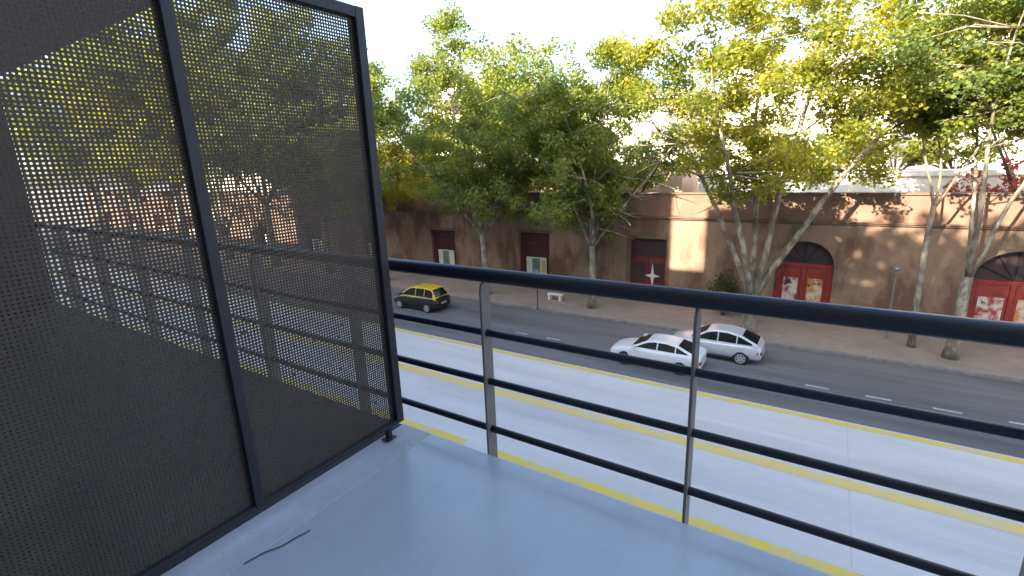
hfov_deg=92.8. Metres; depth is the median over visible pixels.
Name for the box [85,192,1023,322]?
street wall
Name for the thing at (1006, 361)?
pavement
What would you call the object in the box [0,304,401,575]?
balcony floor
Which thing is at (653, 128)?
window
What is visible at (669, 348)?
parked car
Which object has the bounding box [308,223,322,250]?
window
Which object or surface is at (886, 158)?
shrub
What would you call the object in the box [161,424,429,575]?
floor strip
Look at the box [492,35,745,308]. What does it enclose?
plane tree
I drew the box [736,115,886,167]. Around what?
tree
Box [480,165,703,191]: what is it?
building
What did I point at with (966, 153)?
shrub
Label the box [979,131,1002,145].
window
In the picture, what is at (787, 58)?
window
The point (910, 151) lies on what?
shrub
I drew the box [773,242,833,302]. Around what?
arched door
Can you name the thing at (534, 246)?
door
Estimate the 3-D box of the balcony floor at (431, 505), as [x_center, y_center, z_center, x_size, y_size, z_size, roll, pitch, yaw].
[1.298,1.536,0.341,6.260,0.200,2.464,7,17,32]
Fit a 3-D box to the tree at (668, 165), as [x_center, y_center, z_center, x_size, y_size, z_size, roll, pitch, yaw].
[9.350,-8.143,40.020,14.219,14.679,11.086,7,17,32]
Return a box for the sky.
[1,0,943,188]
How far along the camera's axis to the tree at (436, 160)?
50.73 m
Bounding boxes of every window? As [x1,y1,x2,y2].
[156,217,164,234]
[186,216,195,237]
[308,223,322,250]
[433,230,456,264]
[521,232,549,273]
[623,128,634,140]
[651,126,661,137]
[778,111,792,124]
[784,56,798,69]
[814,108,829,122]
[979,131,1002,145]
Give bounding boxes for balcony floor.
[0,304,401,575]
[227,434,831,575]
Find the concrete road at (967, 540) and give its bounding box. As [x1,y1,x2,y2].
[45,256,1023,575]
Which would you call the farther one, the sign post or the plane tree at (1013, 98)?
the sign post
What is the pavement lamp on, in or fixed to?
on the pavement
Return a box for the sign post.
[533,269,539,308]
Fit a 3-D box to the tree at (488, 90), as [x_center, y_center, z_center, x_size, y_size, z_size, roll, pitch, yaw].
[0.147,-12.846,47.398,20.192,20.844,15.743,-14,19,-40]
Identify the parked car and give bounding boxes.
[610,333,706,374]
[672,323,764,364]
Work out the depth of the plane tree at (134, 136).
52.92 m
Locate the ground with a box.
[27,154,1008,455]
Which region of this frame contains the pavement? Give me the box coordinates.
[37,228,1023,378]
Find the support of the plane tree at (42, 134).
on the pavement
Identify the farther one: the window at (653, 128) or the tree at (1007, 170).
the window at (653, 128)
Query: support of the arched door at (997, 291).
in the street wall at (850, 248)
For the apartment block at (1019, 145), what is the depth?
42.65 m
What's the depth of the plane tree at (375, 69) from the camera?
39.87 m
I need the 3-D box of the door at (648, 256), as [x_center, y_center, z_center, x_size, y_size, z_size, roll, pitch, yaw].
[9.339,-1.286,33.336,2.494,4.314,0.165,7,17,32]
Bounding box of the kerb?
[50,237,1023,382]
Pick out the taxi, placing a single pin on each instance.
(427, 298)
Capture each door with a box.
[631,238,666,285]
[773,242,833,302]
[966,252,1023,322]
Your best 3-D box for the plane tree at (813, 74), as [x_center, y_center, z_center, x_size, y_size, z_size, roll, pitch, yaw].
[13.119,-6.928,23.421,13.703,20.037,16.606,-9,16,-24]
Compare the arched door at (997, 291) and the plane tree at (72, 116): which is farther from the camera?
the plane tree at (72, 116)
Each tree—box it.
[0,41,112,241]
[9,39,166,247]
[46,46,235,235]
[62,0,373,265]
[92,7,269,258]
[198,10,404,272]
[304,77,450,279]
[318,0,596,293]
[381,119,480,189]
[405,42,613,183]
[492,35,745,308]
[561,98,705,191]
[595,0,1020,333]
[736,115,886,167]
[827,0,1023,360]
[829,0,1023,347]
[942,156,1023,191]
[975,115,1016,191]
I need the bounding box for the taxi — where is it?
[394,283,449,312]
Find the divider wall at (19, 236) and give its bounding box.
[0,97,56,311]
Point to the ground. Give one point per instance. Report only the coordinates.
(185, 188)
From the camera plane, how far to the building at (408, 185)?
61.09 m
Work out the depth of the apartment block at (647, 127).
64.04 m
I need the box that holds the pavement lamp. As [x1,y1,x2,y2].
[884,265,901,338]
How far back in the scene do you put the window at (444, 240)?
42.83 m
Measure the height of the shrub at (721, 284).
2.954 m
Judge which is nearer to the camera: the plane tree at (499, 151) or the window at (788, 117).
the plane tree at (499, 151)
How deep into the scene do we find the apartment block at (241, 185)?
107.80 m
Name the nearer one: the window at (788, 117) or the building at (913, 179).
the building at (913, 179)
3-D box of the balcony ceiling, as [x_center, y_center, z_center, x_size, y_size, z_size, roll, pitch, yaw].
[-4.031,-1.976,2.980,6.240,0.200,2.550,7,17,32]
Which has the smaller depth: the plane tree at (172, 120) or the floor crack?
the floor crack
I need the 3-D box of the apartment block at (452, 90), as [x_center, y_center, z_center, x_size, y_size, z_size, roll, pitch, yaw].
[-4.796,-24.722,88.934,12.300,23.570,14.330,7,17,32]
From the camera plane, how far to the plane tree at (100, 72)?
42.12 m
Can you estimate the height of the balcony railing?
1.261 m
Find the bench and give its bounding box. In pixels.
[547,292,563,300]
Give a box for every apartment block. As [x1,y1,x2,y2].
[208,122,270,191]
[435,74,531,158]
[604,96,704,163]
[722,32,901,170]
[917,0,1023,166]
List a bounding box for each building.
[277,155,485,191]
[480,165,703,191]
[696,165,1023,191]
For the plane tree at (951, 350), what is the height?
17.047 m
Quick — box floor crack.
[244,530,309,563]
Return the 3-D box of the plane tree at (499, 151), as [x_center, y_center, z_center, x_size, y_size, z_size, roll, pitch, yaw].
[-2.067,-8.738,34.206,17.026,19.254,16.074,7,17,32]
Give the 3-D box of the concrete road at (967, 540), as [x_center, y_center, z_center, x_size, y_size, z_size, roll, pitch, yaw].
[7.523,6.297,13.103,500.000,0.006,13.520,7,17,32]
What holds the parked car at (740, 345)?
on the asphalt road at (983, 398)
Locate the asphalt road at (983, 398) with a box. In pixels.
[40,238,1023,458]
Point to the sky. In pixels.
(393, 28)
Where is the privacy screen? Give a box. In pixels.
[0,0,403,575]
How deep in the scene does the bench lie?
34.46 m
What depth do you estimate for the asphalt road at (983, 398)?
21.76 m
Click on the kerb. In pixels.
(999, 377)
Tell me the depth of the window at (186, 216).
67.22 m
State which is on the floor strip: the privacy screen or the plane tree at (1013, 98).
the privacy screen
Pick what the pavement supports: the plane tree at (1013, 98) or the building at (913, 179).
the plane tree at (1013, 98)
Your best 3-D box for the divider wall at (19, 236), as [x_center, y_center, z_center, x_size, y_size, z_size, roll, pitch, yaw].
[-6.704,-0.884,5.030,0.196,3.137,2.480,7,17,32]
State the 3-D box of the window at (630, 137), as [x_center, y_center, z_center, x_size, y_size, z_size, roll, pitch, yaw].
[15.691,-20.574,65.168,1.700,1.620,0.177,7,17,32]
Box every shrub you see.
[706,269,740,315]
[799,138,893,168]
[848,135,952,169]
[901,135,1023,168]
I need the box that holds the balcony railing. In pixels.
[36,223,1023,575]
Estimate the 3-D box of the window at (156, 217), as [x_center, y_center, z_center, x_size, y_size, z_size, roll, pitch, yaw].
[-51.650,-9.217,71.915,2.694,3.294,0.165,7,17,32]
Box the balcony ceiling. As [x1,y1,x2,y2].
[0,0,149,72]
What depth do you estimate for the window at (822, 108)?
58.39 m
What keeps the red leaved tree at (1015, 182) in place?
on the ground
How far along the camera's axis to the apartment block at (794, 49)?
59.13 m
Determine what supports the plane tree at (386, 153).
on the pavement
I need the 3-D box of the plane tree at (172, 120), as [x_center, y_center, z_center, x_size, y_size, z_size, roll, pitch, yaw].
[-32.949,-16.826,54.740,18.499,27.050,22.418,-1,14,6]

